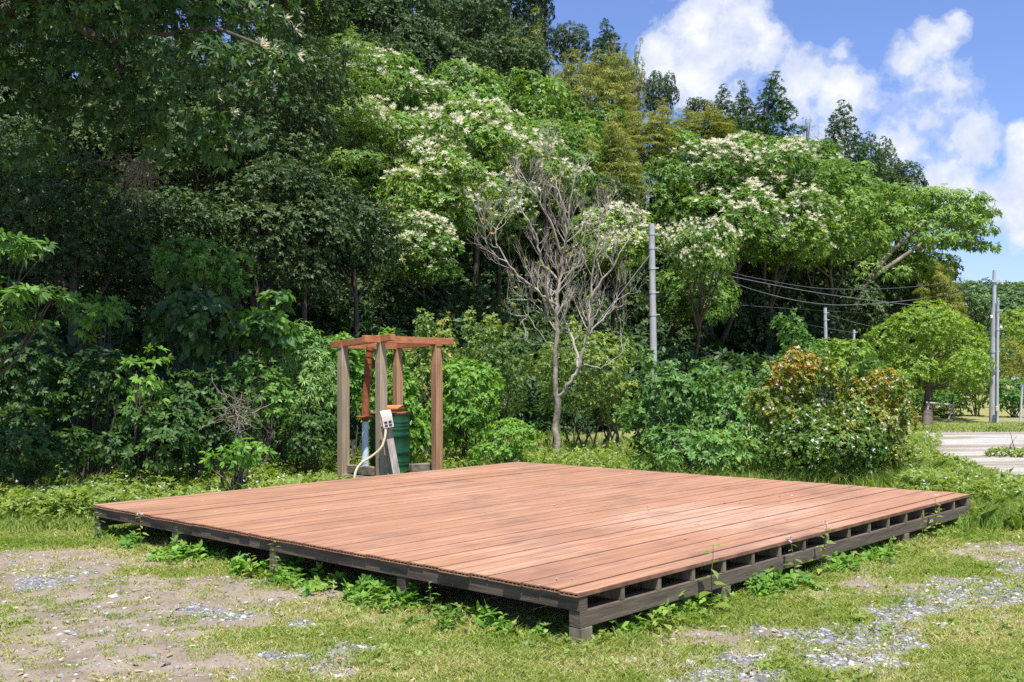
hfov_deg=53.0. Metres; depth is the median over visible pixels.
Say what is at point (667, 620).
weed
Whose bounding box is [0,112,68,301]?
broadleaf tree
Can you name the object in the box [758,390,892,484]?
flowering shrub
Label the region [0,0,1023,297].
sky
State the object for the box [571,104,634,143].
broadleaf tree
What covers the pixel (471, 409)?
leafy shrub
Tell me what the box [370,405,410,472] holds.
oil drum
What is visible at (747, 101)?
conifer tree
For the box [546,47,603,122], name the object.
bamboo clump
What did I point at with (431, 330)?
leafy shrub
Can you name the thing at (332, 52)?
broadleaf tree
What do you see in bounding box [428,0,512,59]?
broadleaf tree
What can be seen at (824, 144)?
broadleaf tree
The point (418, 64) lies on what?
broadleaf tree
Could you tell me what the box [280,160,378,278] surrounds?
broadleaf tree
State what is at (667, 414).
leafy shrub
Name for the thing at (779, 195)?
broadleaf tree
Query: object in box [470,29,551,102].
broadleaf tree
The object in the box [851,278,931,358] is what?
broadleaf tree
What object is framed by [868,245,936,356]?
broadleaf tree
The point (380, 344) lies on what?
timber frame
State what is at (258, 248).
broadleaf tree
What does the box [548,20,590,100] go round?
broadleaf tree
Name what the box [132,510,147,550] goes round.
weed
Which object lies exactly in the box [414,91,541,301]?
flowering tree
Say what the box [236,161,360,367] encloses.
broadleaf tree
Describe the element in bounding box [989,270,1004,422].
utility pole
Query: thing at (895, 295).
broadleaf tree
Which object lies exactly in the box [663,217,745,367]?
flowering tree
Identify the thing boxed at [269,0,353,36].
broadleaf tree
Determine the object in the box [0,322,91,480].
leafy shrub
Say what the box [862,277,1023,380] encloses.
distant wood
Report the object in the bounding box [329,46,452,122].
flowering tree
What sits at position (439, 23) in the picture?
broadleaf tree
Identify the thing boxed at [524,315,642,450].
leafy shrub
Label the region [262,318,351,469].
feathery shrub
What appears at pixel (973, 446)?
paved path
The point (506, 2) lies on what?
broadleaf tree
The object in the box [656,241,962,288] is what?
power line
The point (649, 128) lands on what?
bamboo clump
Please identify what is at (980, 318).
broadleaf tree
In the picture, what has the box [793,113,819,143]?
bare tree
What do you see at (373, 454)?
hose
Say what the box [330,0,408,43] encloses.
broadleaf tree
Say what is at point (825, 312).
utility pole
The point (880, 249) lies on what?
broadleaf tree
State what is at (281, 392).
leafy shrub
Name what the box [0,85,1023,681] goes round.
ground
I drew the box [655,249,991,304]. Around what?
power line
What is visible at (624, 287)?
guy wire
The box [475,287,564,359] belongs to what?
broadleaf tree
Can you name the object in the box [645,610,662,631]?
weed
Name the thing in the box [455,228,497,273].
broadleaf tree
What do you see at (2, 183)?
broadleaf tree
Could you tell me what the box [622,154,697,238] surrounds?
broadleaf tree
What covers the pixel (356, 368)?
leafy shrub
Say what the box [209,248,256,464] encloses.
leafy shrub
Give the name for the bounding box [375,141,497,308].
flowering tree
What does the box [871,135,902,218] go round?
conifer tree
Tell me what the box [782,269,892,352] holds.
broadleaf tree
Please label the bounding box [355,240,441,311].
broadleaf tree
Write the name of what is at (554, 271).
broadleaf tree
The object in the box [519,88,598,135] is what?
broadleaf tree
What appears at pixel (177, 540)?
weed
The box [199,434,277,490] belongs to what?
leafy shrub
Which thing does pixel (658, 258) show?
broadleaf tree
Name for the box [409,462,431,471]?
sleeper
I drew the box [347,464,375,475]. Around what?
sleeper
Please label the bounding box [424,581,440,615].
weed
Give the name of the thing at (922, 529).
weed
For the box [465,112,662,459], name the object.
dead tree
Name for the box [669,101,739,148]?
bamboo clump
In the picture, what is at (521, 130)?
flowering tree
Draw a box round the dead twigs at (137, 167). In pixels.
[85,127,183,219]
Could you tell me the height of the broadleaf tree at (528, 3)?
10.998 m
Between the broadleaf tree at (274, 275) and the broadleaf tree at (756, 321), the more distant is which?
the broadleaf tree at (756, 321)
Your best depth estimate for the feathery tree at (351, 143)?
29.62 m
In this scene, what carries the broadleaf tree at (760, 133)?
on the ground at (160, 647)
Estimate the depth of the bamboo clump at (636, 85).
50.15 m
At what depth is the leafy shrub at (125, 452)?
13.61 m
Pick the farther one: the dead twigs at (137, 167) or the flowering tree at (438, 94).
the flowering tree at (438, 94)
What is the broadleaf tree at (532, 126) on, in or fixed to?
on the ground at (160, 647)
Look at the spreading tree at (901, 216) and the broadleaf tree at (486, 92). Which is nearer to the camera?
the broadleaf tree at (486, 92)
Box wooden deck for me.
[93,462,969,643]
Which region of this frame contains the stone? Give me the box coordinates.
[108,594,117,597]
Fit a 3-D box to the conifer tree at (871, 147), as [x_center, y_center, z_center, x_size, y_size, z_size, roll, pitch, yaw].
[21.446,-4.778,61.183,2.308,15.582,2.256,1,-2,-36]
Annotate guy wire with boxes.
[597,255,649,322]
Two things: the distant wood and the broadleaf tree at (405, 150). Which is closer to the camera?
the broadleaf tree at (405, 150)
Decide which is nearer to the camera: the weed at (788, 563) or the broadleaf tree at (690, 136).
the weed at (788, 563)
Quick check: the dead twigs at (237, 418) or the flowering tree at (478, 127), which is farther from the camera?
the flowering tree at (478, 127)
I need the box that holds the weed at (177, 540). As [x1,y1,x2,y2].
[171,527,183,558]
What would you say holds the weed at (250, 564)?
on the ground at (160, 647)
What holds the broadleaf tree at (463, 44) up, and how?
on the ground at (160, 647)
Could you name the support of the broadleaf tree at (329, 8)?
on the ground at (160, 647)
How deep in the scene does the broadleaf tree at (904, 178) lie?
57.56 m
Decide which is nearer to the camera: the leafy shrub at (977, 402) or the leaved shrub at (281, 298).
the leaved shrub at (281, 298)
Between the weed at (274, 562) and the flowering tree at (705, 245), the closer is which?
the weed at (274, 562)
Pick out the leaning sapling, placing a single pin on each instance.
(22, 248)
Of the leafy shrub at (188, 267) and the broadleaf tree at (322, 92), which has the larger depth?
the broadleaf tree at (322, 92)
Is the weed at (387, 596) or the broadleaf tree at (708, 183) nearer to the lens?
the weed at (387, 596)
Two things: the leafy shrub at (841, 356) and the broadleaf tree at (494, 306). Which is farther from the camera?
the broadleaf tree at (494, 306)
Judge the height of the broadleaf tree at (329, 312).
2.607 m
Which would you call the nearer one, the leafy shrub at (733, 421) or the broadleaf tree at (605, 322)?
the leafy shrub at (733, 421)
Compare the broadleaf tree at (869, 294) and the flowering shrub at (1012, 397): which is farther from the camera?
the broadleaf tree at (869, 294)
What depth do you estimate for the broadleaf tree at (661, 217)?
45.88 m
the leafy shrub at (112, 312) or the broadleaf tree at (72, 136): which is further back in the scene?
the broadleaf tree at (72, 136)
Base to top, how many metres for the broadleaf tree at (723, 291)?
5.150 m
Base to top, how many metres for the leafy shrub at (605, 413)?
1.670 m
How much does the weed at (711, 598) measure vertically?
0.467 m
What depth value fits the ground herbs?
6.44 m
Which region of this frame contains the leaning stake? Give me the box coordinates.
[380,409,399,474]
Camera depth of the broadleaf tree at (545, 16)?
58.11 m
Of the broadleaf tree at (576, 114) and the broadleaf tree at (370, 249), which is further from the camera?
the broadleaf tree at (576, 114)
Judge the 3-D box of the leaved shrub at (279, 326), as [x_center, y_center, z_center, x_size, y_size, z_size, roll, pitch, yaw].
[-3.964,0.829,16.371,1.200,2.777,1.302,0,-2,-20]
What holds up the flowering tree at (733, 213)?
on the ground at (160, 647)
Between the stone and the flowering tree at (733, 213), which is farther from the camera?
the flowering tree at (733, 213)
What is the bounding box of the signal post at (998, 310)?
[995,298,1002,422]
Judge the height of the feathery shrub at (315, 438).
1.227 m
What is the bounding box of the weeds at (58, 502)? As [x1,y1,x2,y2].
[0,430,1023,518]
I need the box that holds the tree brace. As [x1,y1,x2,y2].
[926,401,954,421]
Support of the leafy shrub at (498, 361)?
on the ground at (160, 647)
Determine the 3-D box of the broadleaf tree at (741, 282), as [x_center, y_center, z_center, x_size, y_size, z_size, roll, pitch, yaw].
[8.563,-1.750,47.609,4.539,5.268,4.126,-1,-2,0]
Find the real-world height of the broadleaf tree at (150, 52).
8.578 m
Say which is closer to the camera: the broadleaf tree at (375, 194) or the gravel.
the gravel
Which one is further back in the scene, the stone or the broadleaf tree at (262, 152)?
the broadleaf tree at (262, 152)
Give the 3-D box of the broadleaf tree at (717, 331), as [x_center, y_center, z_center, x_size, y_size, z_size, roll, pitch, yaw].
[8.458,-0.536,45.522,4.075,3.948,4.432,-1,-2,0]
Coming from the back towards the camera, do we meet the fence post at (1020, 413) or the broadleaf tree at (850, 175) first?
the broadleaf tree at (850, 175)
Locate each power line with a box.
[655,245,926,305]
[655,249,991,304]
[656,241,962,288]
[656,295,823,310]
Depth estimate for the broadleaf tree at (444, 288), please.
31.40 m
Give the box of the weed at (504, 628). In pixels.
[490,611,514,635]
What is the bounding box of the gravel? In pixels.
[0,543,1023,681]
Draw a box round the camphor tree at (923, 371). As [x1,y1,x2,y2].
[859,299,996,424]
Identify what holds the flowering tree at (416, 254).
on the ground at (160, 647)
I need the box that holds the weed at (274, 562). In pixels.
[265,541,287,582]
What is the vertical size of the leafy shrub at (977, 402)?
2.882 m
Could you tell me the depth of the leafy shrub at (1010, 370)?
41.77 m
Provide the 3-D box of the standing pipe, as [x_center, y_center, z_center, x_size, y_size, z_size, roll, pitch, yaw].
[-2.175,1.120,15.223,0.264,2.077,0.264,-1,-2,0]
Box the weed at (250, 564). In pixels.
[240,553,262,577]
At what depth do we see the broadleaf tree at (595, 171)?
39.98 m
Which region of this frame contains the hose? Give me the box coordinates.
[353,428,386,477]
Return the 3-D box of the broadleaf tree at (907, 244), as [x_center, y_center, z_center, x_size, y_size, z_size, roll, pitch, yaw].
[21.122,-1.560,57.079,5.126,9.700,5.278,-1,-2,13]
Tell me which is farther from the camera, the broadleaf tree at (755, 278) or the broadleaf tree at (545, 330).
the broadleaf tree at (755, 278)
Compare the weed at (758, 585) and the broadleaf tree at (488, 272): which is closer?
the weed at (758, 585)
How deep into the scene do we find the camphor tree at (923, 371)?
31.46 m
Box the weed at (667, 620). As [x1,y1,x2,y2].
[651,603,684,630]
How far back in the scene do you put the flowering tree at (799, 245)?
42.21 m
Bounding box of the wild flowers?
[10,433,1021,499]
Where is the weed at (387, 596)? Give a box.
[366,580,390,600]
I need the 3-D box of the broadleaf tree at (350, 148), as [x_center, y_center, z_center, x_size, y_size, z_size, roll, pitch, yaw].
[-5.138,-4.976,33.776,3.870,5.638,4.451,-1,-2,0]
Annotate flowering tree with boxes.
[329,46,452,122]
[336,94,471,318]
[367,210,465,316]
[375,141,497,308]
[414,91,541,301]
[431,58,495,104]
[443,163,541,303]
[458,106,568,261]
[497,140,595,339]
[563,200,672,345]
[655,183,790,354]
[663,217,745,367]
[666,137,782,354]
[713,130,848,356]
[719,182,845,369]
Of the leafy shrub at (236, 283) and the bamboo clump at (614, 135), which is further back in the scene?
the bamboo clump at (614, 135)
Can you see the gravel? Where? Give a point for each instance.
(851, 660)
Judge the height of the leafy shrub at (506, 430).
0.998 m
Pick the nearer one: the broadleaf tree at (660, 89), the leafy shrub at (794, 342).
the leafy shrub at (794, 342)
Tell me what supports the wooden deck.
on the ground at (160, 647)
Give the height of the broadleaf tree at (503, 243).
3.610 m
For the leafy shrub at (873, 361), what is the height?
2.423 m
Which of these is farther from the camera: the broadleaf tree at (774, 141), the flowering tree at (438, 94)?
the broadleaf tree at (774, 141)
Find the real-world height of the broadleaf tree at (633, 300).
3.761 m
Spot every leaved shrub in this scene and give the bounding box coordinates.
[139,278,240,476]
[226,306,303,467]
[256,289,295,459]
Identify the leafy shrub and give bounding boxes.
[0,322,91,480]
[0,402,103,488]
[40,344,145,480]
[54,290,136,476]
[83,400,203,485]
[113,342,174,483]
[150,234,235,461]
[152,360,247,479]
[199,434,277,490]
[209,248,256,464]
[221,354,299,472]
[315,331,364,460]
[350,326,412,406]
[356,365,430,461]
[404,307,459,461]
[418,356,505,461]
[452,305,531,449]
[467,415,541,465]
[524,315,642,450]
[580,373,643,451]
[611,348,723,463]
[628,415,766,474]
[675,359,772,462]
[769,308,826,402]
[812,337,872,414]
[834,346,896,420]
[878,387,970,415]
[918,406,963,417]
[956,333,989,416]
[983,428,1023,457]
[999,336,1023,407]
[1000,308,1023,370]
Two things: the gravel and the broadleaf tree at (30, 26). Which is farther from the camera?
the broadleaf tree at (30, 26)
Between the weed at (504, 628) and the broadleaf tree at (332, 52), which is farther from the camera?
the broadleaf tree at (332, 52)
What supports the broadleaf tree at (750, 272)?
on the ground at (160, 647)
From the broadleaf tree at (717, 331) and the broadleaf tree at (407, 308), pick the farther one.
the broadleaf tree at (717, 331)
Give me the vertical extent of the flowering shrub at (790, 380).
2.041 m
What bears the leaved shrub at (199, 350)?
on the ground at (160, 647)
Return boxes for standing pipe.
[357,347,373,475]
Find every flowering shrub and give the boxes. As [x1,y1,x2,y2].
[740,345,852,470]
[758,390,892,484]
[825,365,923,476]
[984,377,1023,416]
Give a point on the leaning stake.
(389, 443)
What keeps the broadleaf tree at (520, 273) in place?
on the ground at (160, 647)
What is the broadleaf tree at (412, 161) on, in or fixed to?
on the ground at (160, 647)
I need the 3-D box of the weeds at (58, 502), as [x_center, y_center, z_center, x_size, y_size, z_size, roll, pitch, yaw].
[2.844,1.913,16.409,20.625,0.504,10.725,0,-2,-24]
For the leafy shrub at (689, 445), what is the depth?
14.95 m
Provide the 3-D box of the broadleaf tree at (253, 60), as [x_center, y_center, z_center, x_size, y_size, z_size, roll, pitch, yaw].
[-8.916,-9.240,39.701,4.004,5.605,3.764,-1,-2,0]
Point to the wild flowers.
(519, 460)
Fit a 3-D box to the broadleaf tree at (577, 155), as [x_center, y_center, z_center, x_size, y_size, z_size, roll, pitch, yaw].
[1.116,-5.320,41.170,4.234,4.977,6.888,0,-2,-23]
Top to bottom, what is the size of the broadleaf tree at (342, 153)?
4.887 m
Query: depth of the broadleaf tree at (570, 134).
40.87 m
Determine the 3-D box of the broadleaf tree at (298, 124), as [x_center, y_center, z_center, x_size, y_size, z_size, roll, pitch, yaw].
[-6.470,-3.428,25.570,4.716,9.466,4.762,-2,-2,36]
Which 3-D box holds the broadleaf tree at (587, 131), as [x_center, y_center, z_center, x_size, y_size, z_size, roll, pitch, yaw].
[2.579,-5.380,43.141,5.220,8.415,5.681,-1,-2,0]
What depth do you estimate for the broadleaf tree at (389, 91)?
37.16 m
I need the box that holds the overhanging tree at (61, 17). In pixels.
[0,0,304,184]
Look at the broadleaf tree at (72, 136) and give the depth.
23.89 m
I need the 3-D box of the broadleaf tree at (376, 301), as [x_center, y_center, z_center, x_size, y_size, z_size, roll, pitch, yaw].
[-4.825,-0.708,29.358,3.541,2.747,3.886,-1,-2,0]
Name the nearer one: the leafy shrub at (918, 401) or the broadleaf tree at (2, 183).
the broadleaf tree at (2, 183)
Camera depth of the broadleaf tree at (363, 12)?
42.35 m
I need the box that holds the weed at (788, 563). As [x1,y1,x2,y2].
[784,535,804,582]
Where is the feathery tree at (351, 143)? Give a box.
[265,0,402,271]
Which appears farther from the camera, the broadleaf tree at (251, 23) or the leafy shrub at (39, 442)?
the broadleaf tree at (251, 23)
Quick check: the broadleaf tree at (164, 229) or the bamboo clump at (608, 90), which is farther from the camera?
the bamboo clump at (608, 90)
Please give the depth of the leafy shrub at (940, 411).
33.75 m
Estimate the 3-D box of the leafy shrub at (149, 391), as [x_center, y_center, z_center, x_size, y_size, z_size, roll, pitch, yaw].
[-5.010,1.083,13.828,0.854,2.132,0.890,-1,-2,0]
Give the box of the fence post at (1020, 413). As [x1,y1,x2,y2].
[1019,385,1023,421]
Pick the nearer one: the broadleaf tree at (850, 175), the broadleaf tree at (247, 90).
the broadleaf tree at (247, 90)
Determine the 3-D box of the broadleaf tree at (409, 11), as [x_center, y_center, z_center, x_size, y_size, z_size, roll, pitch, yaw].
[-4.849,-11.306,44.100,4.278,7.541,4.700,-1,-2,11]
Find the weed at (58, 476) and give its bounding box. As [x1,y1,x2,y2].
[53,456,65,487]
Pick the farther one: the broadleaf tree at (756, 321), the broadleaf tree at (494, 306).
the broadleaf tree at (756, 321)
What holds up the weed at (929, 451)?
on the ground at (160, 647)
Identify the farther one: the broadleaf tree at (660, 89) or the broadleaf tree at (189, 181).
the broadleaf tree at (660, 89)
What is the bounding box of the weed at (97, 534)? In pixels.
[90,512,105,538]
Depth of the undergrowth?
27.24 m
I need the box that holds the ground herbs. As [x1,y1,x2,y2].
[0,495,1023,681]
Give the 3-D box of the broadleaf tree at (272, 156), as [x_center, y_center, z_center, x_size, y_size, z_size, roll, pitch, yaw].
[-6.577,-2.100,24.524,4.543,7.307,4.656,-1,-2,0]
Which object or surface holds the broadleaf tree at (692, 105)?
on the ground at (160, 647)
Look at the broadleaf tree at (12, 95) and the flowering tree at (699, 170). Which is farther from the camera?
the flowering tree at (699, 170)
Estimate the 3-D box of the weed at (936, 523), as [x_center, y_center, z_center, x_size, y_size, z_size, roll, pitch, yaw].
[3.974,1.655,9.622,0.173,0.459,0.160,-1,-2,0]
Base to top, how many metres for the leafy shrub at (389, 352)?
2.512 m
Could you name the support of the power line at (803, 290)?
attached to the utility pole at (653, 314)
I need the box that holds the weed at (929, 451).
[926,431,932,467]
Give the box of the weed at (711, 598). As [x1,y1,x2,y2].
[698,544,730,606]
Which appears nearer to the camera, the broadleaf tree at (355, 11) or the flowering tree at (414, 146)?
the flowering tree at (414, 146)
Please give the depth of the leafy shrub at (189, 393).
14.42 m
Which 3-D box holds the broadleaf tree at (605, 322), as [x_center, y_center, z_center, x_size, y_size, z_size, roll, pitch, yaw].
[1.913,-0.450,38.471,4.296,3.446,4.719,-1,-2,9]
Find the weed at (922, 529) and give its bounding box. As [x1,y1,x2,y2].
[917,516,926,541]
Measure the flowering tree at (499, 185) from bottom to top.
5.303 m
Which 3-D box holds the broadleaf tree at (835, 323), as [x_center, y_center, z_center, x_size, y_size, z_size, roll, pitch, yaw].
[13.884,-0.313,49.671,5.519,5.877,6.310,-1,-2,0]
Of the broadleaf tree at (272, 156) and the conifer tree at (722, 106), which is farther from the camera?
the conifer tree at (722, 106)
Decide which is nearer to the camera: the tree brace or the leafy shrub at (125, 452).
the leafy shrub at (125, 452)
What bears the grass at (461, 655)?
on the ground at (160, 647)
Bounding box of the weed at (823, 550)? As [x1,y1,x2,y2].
[808,520,835,573]
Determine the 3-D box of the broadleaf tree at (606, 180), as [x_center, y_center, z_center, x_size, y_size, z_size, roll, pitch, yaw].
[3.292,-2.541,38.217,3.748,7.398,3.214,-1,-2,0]
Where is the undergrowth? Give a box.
[0,80,948,475]
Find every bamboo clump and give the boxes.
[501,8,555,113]
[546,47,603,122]
[575,37,635,133]
[576,109,648,357]
[613,37,646,170]
[620,97,686,276]
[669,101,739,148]
[912,262,971,401]
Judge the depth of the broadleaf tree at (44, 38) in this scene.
24.84 m
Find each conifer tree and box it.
[581,18,634,94]
[711,83,740,137]
[725,80,758,135]
[739,70,807,147]
[820,99,868,315]
[855,132,887,358]
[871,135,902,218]
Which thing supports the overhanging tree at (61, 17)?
on the ground at (160, 647)
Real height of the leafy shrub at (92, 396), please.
2.135 m
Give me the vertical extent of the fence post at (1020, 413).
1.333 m
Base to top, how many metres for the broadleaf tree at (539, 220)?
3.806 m
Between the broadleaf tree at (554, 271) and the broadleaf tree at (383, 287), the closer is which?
the broadleaf tree at (383, 287)
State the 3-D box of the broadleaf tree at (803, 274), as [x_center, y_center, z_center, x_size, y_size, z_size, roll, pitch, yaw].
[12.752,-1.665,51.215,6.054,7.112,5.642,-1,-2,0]
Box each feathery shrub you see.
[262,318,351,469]
[263,404,336,475]
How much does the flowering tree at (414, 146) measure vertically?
7.343 m
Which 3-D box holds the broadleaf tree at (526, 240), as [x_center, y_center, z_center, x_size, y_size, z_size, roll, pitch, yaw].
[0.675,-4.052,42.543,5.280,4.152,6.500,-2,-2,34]
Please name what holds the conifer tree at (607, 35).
on the ground at (160, 647)
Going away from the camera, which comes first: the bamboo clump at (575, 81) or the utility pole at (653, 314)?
the utility pole at (653, 314)
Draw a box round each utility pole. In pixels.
[648,223,659,418]
[823,308,828,403]
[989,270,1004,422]
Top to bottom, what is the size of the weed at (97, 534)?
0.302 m
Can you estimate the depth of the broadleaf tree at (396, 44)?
39.63 m
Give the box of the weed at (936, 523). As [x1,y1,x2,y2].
[925,493,946,539]
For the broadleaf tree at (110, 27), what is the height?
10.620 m
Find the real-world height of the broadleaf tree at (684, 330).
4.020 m
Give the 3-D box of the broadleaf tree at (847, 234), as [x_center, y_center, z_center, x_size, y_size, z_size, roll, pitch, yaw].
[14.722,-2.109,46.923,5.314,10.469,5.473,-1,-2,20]
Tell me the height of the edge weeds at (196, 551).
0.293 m
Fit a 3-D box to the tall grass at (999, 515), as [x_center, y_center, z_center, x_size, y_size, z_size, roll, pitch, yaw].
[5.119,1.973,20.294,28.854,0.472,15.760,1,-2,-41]
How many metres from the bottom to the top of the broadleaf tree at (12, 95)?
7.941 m
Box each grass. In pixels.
[0,420,1023,532]
[0,473,1023,681]
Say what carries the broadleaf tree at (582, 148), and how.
on the ground at (160, 647)
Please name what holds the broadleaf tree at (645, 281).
on the ground at (160, 647)
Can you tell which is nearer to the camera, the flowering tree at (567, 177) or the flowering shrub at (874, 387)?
the flowering shrub at (874, 387)
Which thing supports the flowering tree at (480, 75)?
on the ground at (160, 647)
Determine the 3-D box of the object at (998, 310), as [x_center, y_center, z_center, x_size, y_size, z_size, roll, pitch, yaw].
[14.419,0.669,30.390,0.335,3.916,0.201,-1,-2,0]
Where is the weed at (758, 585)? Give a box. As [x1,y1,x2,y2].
[747,576,771,592]
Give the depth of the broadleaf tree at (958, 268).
57.15 m
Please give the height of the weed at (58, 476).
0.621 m
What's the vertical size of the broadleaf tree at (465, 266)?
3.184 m
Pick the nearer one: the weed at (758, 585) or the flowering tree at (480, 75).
the weed at (758, 585)
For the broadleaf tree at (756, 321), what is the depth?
45.59 m
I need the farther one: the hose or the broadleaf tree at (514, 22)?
the broadleaf tree at (514, 22)
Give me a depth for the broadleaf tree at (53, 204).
19.66 m
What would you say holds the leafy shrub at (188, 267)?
on the ground at (160, 647)
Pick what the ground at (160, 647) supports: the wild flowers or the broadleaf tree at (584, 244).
the broadleaf tree at (584, 244)
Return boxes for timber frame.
[330,334,453,478]
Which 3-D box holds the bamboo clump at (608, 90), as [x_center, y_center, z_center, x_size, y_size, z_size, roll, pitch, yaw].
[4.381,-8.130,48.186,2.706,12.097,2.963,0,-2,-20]
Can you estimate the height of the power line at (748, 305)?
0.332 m
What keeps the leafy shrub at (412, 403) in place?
on the ground at (160, 647)
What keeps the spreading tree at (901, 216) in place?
on the ground at (160, 647)
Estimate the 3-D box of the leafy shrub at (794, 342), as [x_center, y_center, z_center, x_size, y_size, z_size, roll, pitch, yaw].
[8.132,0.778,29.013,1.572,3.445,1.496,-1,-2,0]
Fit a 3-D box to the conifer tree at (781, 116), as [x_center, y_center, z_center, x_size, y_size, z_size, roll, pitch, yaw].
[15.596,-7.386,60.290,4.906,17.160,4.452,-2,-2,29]
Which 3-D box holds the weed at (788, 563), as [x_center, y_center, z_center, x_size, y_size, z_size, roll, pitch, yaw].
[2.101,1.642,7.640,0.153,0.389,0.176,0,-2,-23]
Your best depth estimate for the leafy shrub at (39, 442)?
13.41 m
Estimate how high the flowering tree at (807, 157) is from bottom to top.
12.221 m
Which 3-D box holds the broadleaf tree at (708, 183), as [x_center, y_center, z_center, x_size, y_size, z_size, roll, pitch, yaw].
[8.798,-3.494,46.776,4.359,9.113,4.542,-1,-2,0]
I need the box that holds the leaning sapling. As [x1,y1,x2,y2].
[0,227,76,376]
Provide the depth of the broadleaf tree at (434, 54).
41.88 m
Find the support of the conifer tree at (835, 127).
on the ground at (160, 647)
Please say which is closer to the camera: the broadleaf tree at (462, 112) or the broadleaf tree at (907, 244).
the broadleaf tree at (462, 112)
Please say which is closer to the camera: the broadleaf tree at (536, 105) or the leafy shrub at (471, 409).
the leafy shrub at (471, 409)
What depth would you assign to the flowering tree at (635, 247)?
32.43 m
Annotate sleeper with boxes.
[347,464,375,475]
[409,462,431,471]
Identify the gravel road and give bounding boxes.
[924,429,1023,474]
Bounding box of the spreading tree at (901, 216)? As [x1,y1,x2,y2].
[824,181,1002,358]
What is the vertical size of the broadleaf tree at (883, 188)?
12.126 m
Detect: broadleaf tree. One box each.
[0,4,158,316]
[0,39,68,133]
[0,97,164,346]
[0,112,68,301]
[0,144,173,372]
[0,157,98,288]
[8,0,173,297]
[8,2,59,60]
[50,183,264,398]
[62,27,235,327]
[65,75,259,366]
[101,0,261,293]
[143,6,363,375]
[144,107,327,356]
[151,162,361,380]
[194,0,369,290]
[213,74,329,128]
[229,116,316,176]
[234,3,325,42]
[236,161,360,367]
[244,36,307,79]
[249,247,328,287]
[261,123,366,176]
[264,276,375,336]
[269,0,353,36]
[277,0,367,44]
[277,75,349,129]
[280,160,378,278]
[286,271,404,341]
[290,26,347,78]
[295,188,402,410]
[313,107,403,203]
[318,240,407,299]
[319,29,416,70]
[325,278,430,353]
[329,51,433,134]
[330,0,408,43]
[342,0,439,61]
[342,155,437,242]
[343,51,445,135]
[351,0,450,62]
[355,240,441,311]
[358,151,466,233]
[372,126,437,200]
[376,23,461,84]
[379,0,464,57]
[385,278,487,350]
[388,240,482,302]
[407,100,488,148]
[418,0,522,61]
[419,26,502,82]
[427,58,512,122]
[427,279,522,347]
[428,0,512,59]
[444,240,537,322]
[448,159,526,252]
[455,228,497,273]
[456,116,559,276]
[465,0,549,20]
[469,153,559,251]
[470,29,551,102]
[471,254,562,327]
[472,66,573,249]
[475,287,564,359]
[478,8,531,101]
[485,213,576,281]
[511,0,559,53]
[514,240,632,317]
[517,144,612,245]
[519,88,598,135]
[521,116,579,267]
[524,281,617,364]
[535,116,630,193]
[543,227,643,279]
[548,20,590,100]
[548,253,658,306]
[552,174,645,361]
[555,127,602,251]
[560,139,643,247]
[560,280,668,357]
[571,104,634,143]
[609,273,710,358]
[610,250,702,327]
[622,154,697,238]
[632,210,678,281]
[639,124,709,258]
[640,70,679,172]
[655,247,742,356]
[659,259,746,305]
[663,175,721,346]
[670,159,785,361]
[677,286,750,350]
[684,96,713,130]
[699,130,793,288]
[700,281,816,360]
[714,256,806,315]
[739,250,773,286]
[741,251,835,325]
[751,277,856,357]
[763,134,838,290]
[779,184,893,380]
[782,138,844,169]
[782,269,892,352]
[788,160,873,319]
[795,254,903,330]
[823,214,898,269]
[825,157,898,311]
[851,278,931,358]
[867,232,935,354]
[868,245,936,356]
[871,159,929,244]
[893,288,991,383]
[905,250,972,383]
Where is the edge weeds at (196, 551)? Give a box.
[93,514,981,643]
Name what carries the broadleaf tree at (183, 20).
on the ground at (160, 647)
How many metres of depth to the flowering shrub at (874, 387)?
14.63 m
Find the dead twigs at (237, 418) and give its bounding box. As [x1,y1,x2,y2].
[198,371,273,479]
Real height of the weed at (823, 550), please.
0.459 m

